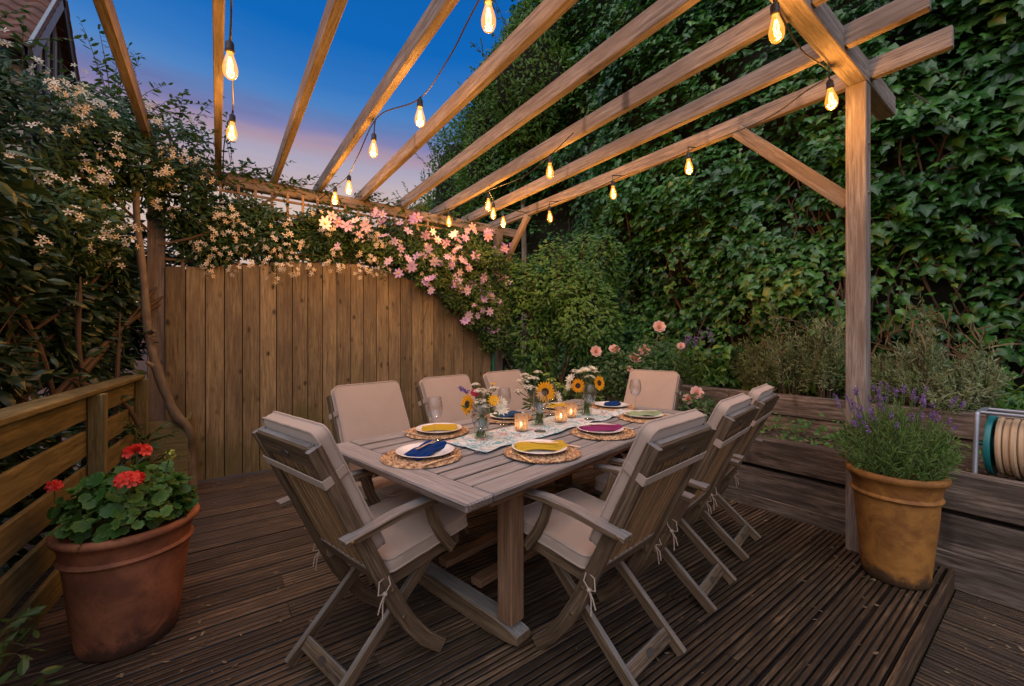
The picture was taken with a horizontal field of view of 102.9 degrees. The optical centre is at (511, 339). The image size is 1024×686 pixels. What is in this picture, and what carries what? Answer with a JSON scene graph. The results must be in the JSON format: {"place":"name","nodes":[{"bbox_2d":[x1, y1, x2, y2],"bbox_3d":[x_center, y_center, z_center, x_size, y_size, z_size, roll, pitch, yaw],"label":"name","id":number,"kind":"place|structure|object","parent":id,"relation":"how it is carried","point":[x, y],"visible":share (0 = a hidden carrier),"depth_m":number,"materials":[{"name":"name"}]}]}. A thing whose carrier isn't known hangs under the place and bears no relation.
{"place":"outdoors","nodes":[
{"label":"outdoors","id":0,"kind":"place"},
{"bbox_2d":[0,0,82,250],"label":"brick house","id":1,"kind":"structure","parent":0,"point":[49,19],"depth_m":5.87,"materials":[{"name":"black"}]},
{"bbox_2d":[68,0,533,313],"label":"sky","id":2,"kind":"structure","parent":0,"point":[273,40],"materials":[{"name":"blue"}]},
{"bbox_2d":[0,460,954,685],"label":"deck","id":3,"kind":"structure","parent":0,"point":[723,644],"depth_m":1.90,"materials":[{"name":"brown wood"}]},
{"bbox_2d":[0,605,93,685],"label":"creeping vine","id":4,"kind":"object","parent":3,"relation":"on","point":[21,633],"visible":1,"depth_m":1.31,"materials":[{"name":"green plant"}]},
{"bbox_2d":[0,375,148,673],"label":"slat fence","id":5,"kind":"object","parent":3,"relation":"on","point":[25,424],"visible":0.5,"depth_m":1.76,"materials":[{"name":"brown wood"}]},
{"bbox_2d":[83,410,183,473],"bbox_3d":[-2.555,0.723,2.807,0.444,0.491,0.430,0,0,11],"label":"fern sprig","id":6,"kind":"object","parent":5,"relation":"attached to","point":[153,445],"visible":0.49,"depth_m":2.85,"materials":[{"name":"green plant"}]},
{"bbox_2d":[46,499,199,662],"bbox_3d":[-1.681,1.042,1.794,0.490,0.515,0.490,0,0,-36],"label":"terracotta pot","id":7,"kind":"object","parent":3,"relation":"on","point":[122,595],"visible":0.77,"depth_m":1.64,"materials":[{"name":"ceramic"}]},
{"bbox_2d":[44,443,198,551],"bbox_3d":[-1.677,0.648,1.775,0.507,0.409,0.533,0,0,-36],"label":"geranium","id":8,"kind":"object","parent":7,"relation":"on","point":[105,497],"visible":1,"depth_m":1.67,"materials":[{"name":"green plant"}]},
{"bbox_2d":[149,412,191,484],"bbox_3d":[-2.862,0.970,3.376,0.325,0.660,0.415,0,0,-36],"label":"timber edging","id":9,"kind":"object","parent":3,"relation":"on","point":[178,443],"visible":0.41,"depth_m":3.25,"materials":[{"name":"brown wood"}]},
{"bbox_2d":[0,5,506,497],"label":"star jasmine","id":10,"kind":"object","parent":3,"relation":"on","point":[74,187],"visible":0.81,"depth_m":3.18,"materials":[{"name":"green plant"}]},
{"bbox_2d":[165,179,490,480],"bbox_3d":[-1.768,-0.080,4.560,3.586,2.860,0.104,0,0,-36],"label":"board fence","id":11,"kind":"object","parent":3,"relation":"on","point":[247,349],"visible":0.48,"depth_m":4.13,"materials":[{"name":"brown wood"}]},
{"bbox_2d":[319,198,538,369],"bbox_3d":[-0.829,-0.583,4.828,2.683,2.270,0.798,0,0,-36],"label":"clematis","id":12,"kind":"object","parent":11,"relation":"attached to","point":[454,287],"visible":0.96,"depth_m":5.08,"materials":[{"name":"pink plant"}]},
{"bbox_2d":[252,411,467,685],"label":"folding armchair","id":13,"kind":"object","parent":3,"relation":"on","point":[386,545],"visible":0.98,"depth_m":1.57,"materials":[{"name":"brown wood"}]},
{"bbox_2d":[326,381,410,584],"bbox_3d":[-0.718,0.794,2.456,0.736,1.030,0.575,0,0,42],"label":"folding armchair","id":14,"kind":"object","parent":3,"relation":"on","point":[363,410],"visible":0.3,"depth_m":2.53,"materials":[{"name":"beige fabric"}]},
{"bbox_2d":[415,374,479,537],"bbox_3d":[-0.291,0.794,2.975,0.736,1.030,0.575,0,0,42],"label":"folding armchair","id":15,"kind":"object","parent":3,"relation":"on","point":[445,388],"visible":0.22,"depth_m":3.05,"materials":[{"name":"beige fabric"}]},
{"bbox_2d":[492,347,494,371],"bbox_3d":[-0.253,0.620,5.497,0.036,1.360,0.038,0,0,-36],"label":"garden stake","id":16,"kind":"object","parent":3,"relation":"on","point":[493,361],"depth_m":5.48,"materials":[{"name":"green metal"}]},
{"bbox_2d":[84,478,908,685],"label":"deck screws","id":17,"kind":"object","parent":3,"relation":"on","point":[531,576],"visible":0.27,"depth_m":1.88,"materials":[{"name":"grey metal"}]},
{"bbox_2d":[337,399,683,646],"bbox_3d":[0.223,0.927,2.607,1.130,0.744,2.330,0,0,43],"label":"dining table","id":18,"kind":"object","parent":3,"relation":"on","point":[468,481],"visible":0.45,"depth_m":1.80,"materials":[{"name":"brown wood"}]},
{"bbox_2d":[380,446,461,468],"bbox_3d":[-0.426,0.547,1.936,0.380,0.013,0.380,0,0,43],"label":"placemat","id":19,"kind":"object","parent":18,"relation":"on","point":[392,458],"visible":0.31,"depth_m":1.84,"materials":[{"name":"wicker"}]},
{"bbox_2d":[396,442,453,457],"bbox_3d":[-0.414,0.533,1.947,0.273,0.022,0.273,0,0,-36],"label":"plate","id":20,"kind":"object","parent":19,"relation":"on","point":[404,449],"visible":0.51,"depth_m":1.96,"materials":[{"name":"white ceramic"}]},
{"bbox_2d":[404,440,446,460],"bbox_3d":[-0.411,0.523,1.949,0.125,0.031,0.256,0,0,19],"label":"napkin","id":21,"kind":"object","parent":20,"relation":"on","point":[427,450],"visible":0.9,"depth_m":1.91,"materials":[{"name":"blue fabric"}]},
{"bbox_2d":[422,455,456,465],"bbox_3d":[-0.320,0.538,1.829,0.019,0.005,0.210,0,0,37],"label":"knife","id":22,"kind":"object","parent":19,"relation":"on","point":[426,464],"visible":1,"depth_m":1.81,"materials":[{"name":"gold metal"}]},
{"bbox_2d":[405,426,468,439],"bbox_3d":[-0.449,0.547,2.448,0.380,0.013,0.380,0,0,-15],"label":"placemat","id":23,"kind":"object","parent":18,"relation":"on","point":[463,430],"visible":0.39,"depth_m":2.34,"materials":[{"name":"wicker"}]},
{"bbox_2d":[402,431,426,436],"bbox_3d":[-0.560,0.538,2.334,0.210,0.005,0.019,0,0,37],"label":"knife","id":24,"kind":"object","parent":23,"relation":"on","point":[414,433],"visible":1,"depth_m":2.33,"materials":[{"name":"silver metal"}]},
{"bbox_2d":[415,423,461,433],"bbox_3d":[-0.436,0.533,2.434,0.273,0.022,0.273,0,0,-3],"label":"plate","id":25,"kind":"object","parent":23,"relation":"on","point":[418,428],"visible":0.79,"depth_m":2.40,"materials":[{"name":"white ceramic"}]},
{"bbox_2d":[422,424,457,430],"bbox_3d":[-0.432,0.523,2.429,0.206,0.028,0.113,0,0,-16],"label":"napkin","id":26,"kind":"object","parent":25,"relation":"on","point":[446,427],"visible":1,"depth_m":2.41,"materials":[{"name":"yellow fabric"}]},
{"bbox_2d":[484,414,532,423],"bbox_3d":[-0.039,0.547,2.865,0.380,0.013,0.380,0,0,-31],"label":"placemat","id":27,"kind":"object","parent":18,"relation":"on","point":[487,416],"visible":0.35,"depth_m":2.76,"materials":[{"name":"wicker"}]},
{"bbox_2d":[488,411,526,419],"bbox_3d":[-0.028,0.533,2.853,0.273,0.022,0.273,0,0,-20],"label":"plate","id":28,"kind":"object","parent":27,"relation":"on","point":[506,418],"visible":0.39,"depth_m":2.83,"materials":[{"name":"white ceramic"}]},
{"bbox_2d":[498,410,520,417],"bbox_3d":[-0.025,0.523,2.854,0.111,0.030,0.206,0,0,39],"label":"napkin","id":29,"kind":"object","parent":28,"relation":"on","point":[510,413],"visible":0.7,"depth_m":2.82,"materials":[{"name":"fabric"}]},
{"bbox_2d":[446,405,628,451],"bbox_3d":[0.298,0.546,2.688,0.365,0.010,1.620,0,0,43],"label":"table runner","id":30,"kind":"object","parent":18,"relation":"on","point":[495,439],"visible":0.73,"depth_m":2.42,"materials":[{"name":"fabric"}]},
{"bbox_2d":[514,413,527,430],"bbox_3d":[0.056,0.496,2.455,0.083,0.096,0.083,0,0,-36],"label":"tealight holder","id":31,"kind":"object","parent":30,"relation":"on","point":[521,421],"visible":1,"depth_m":2.42,"materials":[{"name":"clear glass"}]},
{"bbox_2d":[555,406,566,422],"bbox_3d":[0.325,0.496,2.717,0.083,0.096,0.083,0,0,-36],"label":"tealight holder","id":32,"kind":"object","parent":30,"relation":"on","point":[560,414],"visible":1,"depth_m":2.68,"materials":[{"name":"glass"}]},
{"bbox_2d":[565,402,576,417],"bbox_3d":[0.418,0.496,2.883,0.083,0.096,0.083,0,0,-36],"label":"tealight holder","id":33,"kind":"object","parent":30,"relation":"on","point":[571,409],"visible":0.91,"depth_m":2.85,"materials":[{"name":"glass"}]},
{"bbox_3d":[-0.170,0.472,2.269,0.084,0.142,0.084,0,0,-36],"label":"glass vase","id":34,"kind":"object","parent":30,"relation":"on","visible":0},
{"bbox_2d":[459,382,508,436],"bbox_3d":[-0.160,0.387,2.261,0.245,0.298,0.214,0,0,-36],"label":"flower bouquet","id":35,"kind":"object","parent":34,"relation":"in","point":[467,403],"visible":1,"depth_m":2.25,"materials":[{"name":"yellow plant"}]},
{"bbox_3d":[0.167,0.472,2.612,0.084,0.142,0.084,0,0,-36],"label":"glass vase","id":36,"kind":"object","parent":30,"relation":"on","visible":0},
{"bbox_2d":[514,370,564,423],"bbox_3d":[0.179,0.366,2.615,0.287,0.339,0.218,0,0,-36],"label":"flower bouquet","id":37,"kind":"object","parent":36,"relation":"in","point":[543,388],"visible":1,"depth_m":2.60,"materials":[{"name":"multicoloured plant"}]},
{"bbox_3d":[0.542,0.472,2.980,0.084,0.142,0.084,0,0,-36],"label":"glass vase","id":38,"kind":"object","parent":30,"relation":"on","visible":0},
{"bbox_2d":[565,365,604,413],"bbox_3d":[0.535,0.362,2.973,0.237,0.349,0.228,0,0,-36],"label":"flower bouquet","id":39,"kind":"object","parent":38,"relation":"in","point":[578,385],"visible":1,"depth_m":2.96,"materials":[{"name":"multicoloured plant"}]},
{"bbox_2d":[503,446,580,463],"bbox_3d":[0.149,0.547,1.993,0.380,0.013,0.380,0,0,18],"label":"placemat","id":40,"kind":"object","parent":18,"relation":"on","point":[571,453],"visible":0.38,"depth_m":1.90,"materials":[{"name":"wicker"}]},
{"bbox_2d":[509,450,531,461],"bbox_3d":[0.040,0.538,1.886,0.025,0.007,0.201,0,0,-27],"label":"fork","id":41,"kind":"object","parent":40,"relation":"on","point":[514,452],"visible":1,"depth_m":1.90,"materials":[{"name":"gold metal"}]},
{"bbox_2d":[512,439,566,454],"bbox_3d":[0.135,0.533,2.007,0.273,0.022,0.273,0,0,29],"label":"plate","id":42,"kind":"object","parent":40,"relation":"on","point":[539,451],"visible":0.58,"depth_m":1.97,"materials":[{"name":"white ceramic"}]},
{"bbox_2d":[514,440,566,452],"bbox_3d":[0.138,0.523,2.006,0.256,0.031,0.113,0,0,-11],"label":"napkin","id":43,"kind":"object","parent":42,"relation":"on","point":[526,446],"visible":0.97,"depth_m":1.98,"materials":[{"name":"yellow fabric"}]},
{"bbox_2d":[519,441,557,442],"bbox_3d":[0.129,0.503,2.009,0.201,0.007,0.025,-4,-1,19],"label":"fork","id":44,"kind":"object","parent":43,"relation":"on","point":[538,441],"visible":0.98,"depth_m":2.01,"materials":[{"name":"silver metal"}]},
{"bbox_2d":[532,406,578,412],"bbox_3d":[0.348,0.547,3.271,0.380,0.013,0.380,0,0,2],"label":"placemat","id":45,"kind":"object","parent":18,"relation":"on","point":[547,409],"visible":0.13,"depth_m":3.17,"materials":[{"name":"wicker"}]},
{"bbox_3d":[0.360,0.533,3.257,0.273,0.022,0.273,0,0,13],"label":"plate","id":46,"kind":"object","parent":45,"relation":"on","visible":0},
{"bbox_2d":[545,402,564,407],"bbox_3d":[0.361,0.523,3.261,0.206,0.029,0.110,0,0,-26],"label":"napkin","id":47,"kind":"object","parent":46,"relation":"on","point":[557,404],"visible":0.71,"depth_m":3.23,"materials":[{"name":"yellow fabric"}]},
{"bbox_2d":[570,427,635,439],"bbox_3d":[0.541,0.547,2.417,0.380,0.013,0.380,0,0,-39],"label":"placemat","id":48,"kind":"object","parent":18,"relation":"on","point":[625,433],"visible":0.45,"depth_m":2.33,"materials":[{"name":"wicker"}]},
{"bbox_2d":[577,423,623,433],"bbox_3d":[0.525,0.533,2.429,0.273,0.022,0.273,0,0,-28],"label":"plate","id":49,"kind":"object","parent":48,"relation":"on","point":[607,432],"visible":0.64,"depth_m":2.40,"materials":[{"name":"white ceramic"}]},
{"bbox_2d":[579,423,622,431],"bbox_3d":[0.528,0.523,2.432,0.256,0.030,0.111,0,0,-16],"label":"napkin","id":50,"kind":"object","parent":49,"relation":"on","point":[602,427],"visible":0.98,"depth_m":2.40,"materials":[{"name":"fabric"}]},
{"bbox_2d":[591,403,635,410],"bbox_3d":[0.819,0.547,3.340,0.380,0.013,0.380,0,0,26],"label":"placemat","id":51,"kind":"object","parent":18,"relation":"on","point":[630,407],"visible":0.37,"depth_m":3.25,"materials":[{"name":"wicker"}]},
{"bbox_2d":[594,401,628,407],"bbox_3d":[0.809,0.533,3.328,0.273,0.022,0.273,0,0,38],"label":"plate","id":52,"kind":"object","parent":51,"relation":"on","point":[601,403],"visible":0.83,"depth_m":3.33,"materials":[{"name":"white ceramic"}]},
{"bbox_2d":[604,401,620,405],"bbox_3d":[0.817,0.522,3.327,0.112,0.028,0.206,0,0,29],"label":"napkin","id":53,"kind":"object","parent":52,"relation":"on","point":[611,403],"visible":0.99,"depth_m":3.31,"materials":[{"name":"blue fabric"}]},
{"bbox_2d":[617,413,668,422],"bbox_3d":[0.943,0.547,2.884,0.380,0.013,0.380,0,0,-6],"label":"placemat","id":54,"kind":"object","parent":18,"relation":"on","point":[622,416],"visible":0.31,"depth_m":2.81,"materials":[{"name":"wicker"}]},
{"bbox_2d":[623,410,662,418],"bbox_3d":[0.928,0.533,2.894,0.273,0.022,0.273,0,0,5],"label":"plate","id":55,"kind":"object","parent":54,"relation":"on","point":[644,416],"visible":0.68,"depth_m":2.86,"materials":[{"name":"white ceramic"}]},
{"bbox_2d":[625,411,662,417],"bbox_3d":[0.932,0.523,2.892,0.256,0.031,0.114,0,0,-16],"label":"napkin","id":56,"kind":"object","parent":55,"relation":"on","point":[641,413],"visible":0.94,"depth_m":2.87,"materials":[{"name":"green fabric"}]},
{"bbox_2d":[480,370,559,504],"bbox_3d":[0.146,0.794,3.496,0.736,1.030,0.575,0,0,42],"label":"folding armchair","id":57,"kind":"object","parent":3,"relation":"on","point":[507,379],"visible":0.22,"depth_m":3.61,"materials":[{"name":"beige fabric"}]},
{"bbox_2d":[93,0,953,553],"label":"pergola","id":58,"kind":"object","parent":3,"relation":"on","point":[833,42],"visible":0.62,"depth_m":2.56,"materials":[{"name":"brown wood"}]},
{"bbox_2d":[222,0,237,173],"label":"string light","id":59,"kind":"object","parent":58,"relation":"hanging from","point":[229,46],"visible":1,"depth_m":1.91,"materials":[{"name":"black plastic"}]},
{"bbox_2d":[319,0,495,203],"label":"string light","id":60,"kind":"object","parent":58,"relation":"hanging from","point":[419,100],"visible":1,"depth_m":2.52,"materials":[{"name":"black plastic"}]},
{"bbox_2d":[430,132,573,224],"bbox_3d":[-0.129,-1.467,4.227,0.458,0.312,2.402,0,0,-36],"label":"string light","id":61,"kind":"object","parent":58,"relation":"hanging from","point":[549,157],"visible":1,"depth_m":4.13,"materials":[{"name":"black plastic"}]},
{"bbox_2d":[490,0,837,226],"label":"string light","id":62,"kind":"object","parent":58,"relation":"hanging from","point":[775,12],"visible":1,"depth_m":2.44,"materials":[{"name":"black plastic"}]},
{"bbox_2d":[522,409,716,685],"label":"folding armchair","id":63,"kind":"object","parent":3,"relation":"on","point":[587,540],"visible":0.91,"depth_m":1.60,"materials":[{"name":"brown wood"}]},
{"bbox_2d":[610,369,682,465],"bbox_3d":[1.097,0.794,3.530,0.575,1.030,0.736,0,0,43],"label":"folding armchair","id":64,"kind":"object","parent":3,"relation":"on","point":[659,389],"visible":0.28,"depth_m":3.66,"materials":[{"name":"beige fabric"}]},
{"bbox_2d":[594,393,759,614],"bbox_3d":[0.875,0.794,2.227,0.736,1.030,0.575,0,0,43],"label":"folding armchair","id":65,"kind":"object","parent":3,"relation":"on","point":[730,420],"visible":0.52,"depth_m":2.04,"materials":[{"name":"brown wood"}]},
{"bbox_2d":[692,383,779,561],"bbox_3d":[1.290,0.794,2.687,0.736,1.030,0.575,0,0,42],"label":"folding armchair","id":66,"kind":"object","parent":3,"relation":"on","point":[765,398],"visible":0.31,"depth_m":2.53,"materials":[{"name":"brown wood"}]},
{"bbox_2d":[845,461,951,590],"bbox_3d":[2.107,1.005,2.241,0.426,0.590,0.426,0,0,-36],"label":"ochre pot","id":67,"kind":"object","parent":3,"relation":"on","point":[898,522],"visible":0.86,"depth_m":2.11,"materials":[{"name":"ceramic"}]},
{"bbox_2d":[831,380,971,486],"bbox_3d":[2.104,0.495,2.244,0.567,0.532,0.580,0,0,-36],"label":"lavender","id":68,"kind":"object","parent":67,"relation":"on","point":[887,452],"visible":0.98,"depth_m":2.16,"materials":[{"name":"green plant"}]},
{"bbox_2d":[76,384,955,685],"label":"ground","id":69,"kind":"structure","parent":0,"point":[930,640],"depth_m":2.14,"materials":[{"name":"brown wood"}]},
{"bbox_2d":[0,138,247,576],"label":"laurel shrub","id":70,"kind":"object","parent":69,"relation":"on","point":[60,332],"visible":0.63,"depth_m":2.51,"materials":[{"name":"green plant"}]},
{"bbox_2d":[372,0,593,385],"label":"conifer hedge","id":71,"kind":"object","parent":69,"relation":"on","point":[531,70],"visible":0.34,"depth_m":7.95,"materials":[{"name":"green plant"}]},
{"bbox_2d":[534,394,1023,481],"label":"soil","id":72,"kind":"structure","parent":0,"point":[964,466],"depth_m":3.33,"materials":[{"name":"brown soil"}]},
{"bbox_2d":[490,224,628,398],"bbox_3d":[0.549,-0.414,5.438,2.042,2.438,1.474,0,0,6],"label":"shrub","id":73,"kind":"object","parent":72,"relation":"on","point":[561,313],"visible":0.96,"depth_m":5.34,"materials":[{"name":"green plant"}]},
{"bbox_2d":[533,381,620,400],"bbox_3d":[0.868,0.689,4.951,0.898,0.310,1.191,0,0,-36],"label":"strappy plant","id":74,"kind":"object","parent":72,"relation":"on","point":[568,394],"visible":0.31,"depth_m":5.03,"materials":[{"name":"green plant"}]},
{"bbox_2d":[580,321,718,422],"bbox_3d":[1.484,0.327,4.455,0.784,1.090,1.791,0,0,-36],"label":"rose bush","id":75,"kind":"object","parent":72,"relation":"on","point":[688,400],"visible":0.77,"depth_m":4.48,"materials":[{"name":"green plant"}]},
{"bbox_2d":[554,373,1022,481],"bbox_3d":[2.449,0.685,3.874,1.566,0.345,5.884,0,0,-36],"label":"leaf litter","id":76,"kind":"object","parent":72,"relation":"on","point":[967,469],"visible":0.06,"depth_m":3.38,"materials":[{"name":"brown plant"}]},
{"bbox_2d":[557,358,1023,466],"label":"ground cover","id":77,"kind":"object","parent":72,"relation":"on","point":[831,436],"visible":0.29,"depth_m":3.50,"materials":[{"name":"green plant"}]},
{"bbox_2d":[566,374,1023,460],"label":"sleeper wall","id":78,"kind":"structure","parent":72,"relation":"on","point":[796,407],"depth_m":3.58,"materials":[{"name":"brown wood"}]},
{"bbox_2d":[972,407,1023,479],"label":"hose reel","id":79,"kind":"object","parent":72,"relation":"on","point":[1002,443],"visible":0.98,"depth_m":2.32,"materials":[{"name":"grey metal"}]},
{"bbox_2d":[911,590,1023,685],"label":"deck","id":80,"kind":"structure","parent":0,"point":[948,652],"depth_m":1.89,"materials":[{"name":"brown wood"}]},
{"bbox_2d":[115,471,1023,685],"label":"fallen leaves","id":81,"kind":"object","parent":80,"relation":"on","point":[278,615],"visible":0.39,"depth_m":1.88,"materials":[{"name":"brown plant"}]},
{"bbox_2d":[530,395,1023,612],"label":"sleeper wall","id":82,"kind":"structure","parent":80,"relation":"on","point":[980,548],"depth_m":2.34,"materials":[{"name":"brown wood"}]},
{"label":"soil","id":83,"kind":"structure","parent":0,"visible":0},
{"bbox_2d":[662,328,717,385],"bbox_3d":[2.067,0.232,4.818,0.567,0.739,0.602,0,0,-2],"label":"catmint","id":84,"kind":"object","parent":83,"relation":"on","point":[686,361],"visible":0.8,"depth_m":4.76,"materials":[{"name":"purple plant"}]},
{"bbox_2d":[460,0,1023,413],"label":"ivy hedge","id":85,"kind":"object","parent":83,"relation":"on","point":[720,235],"visible":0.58,"depth_m":4.14,"materials":[{"name":"green plant"}]},
{"bbox_2d":[723,276,879,398],"bbox_3d":[2.838,-0.060,4.033,1.165,1.283,1.153,0,0,10],"label":"grey shrub","id":86,"kind":"object","parent":83,"relation":"on","point":[780,358],"visible":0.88,"depth_m":3.85,"materials":[{"name":"green plant"}]},
{"bbox_2d":[871,293,1017,414],"bbox_3d":[3.291,0.101,3.257,0.883,0.964,0.973,0,0,-36],"label":"grey shrub","id":87,"kind":"object","parent":83,"relation":"on","point":[943,388],"visible":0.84,"depth_m":3.11,"materials":[{"name":"green plant"}]}
]}

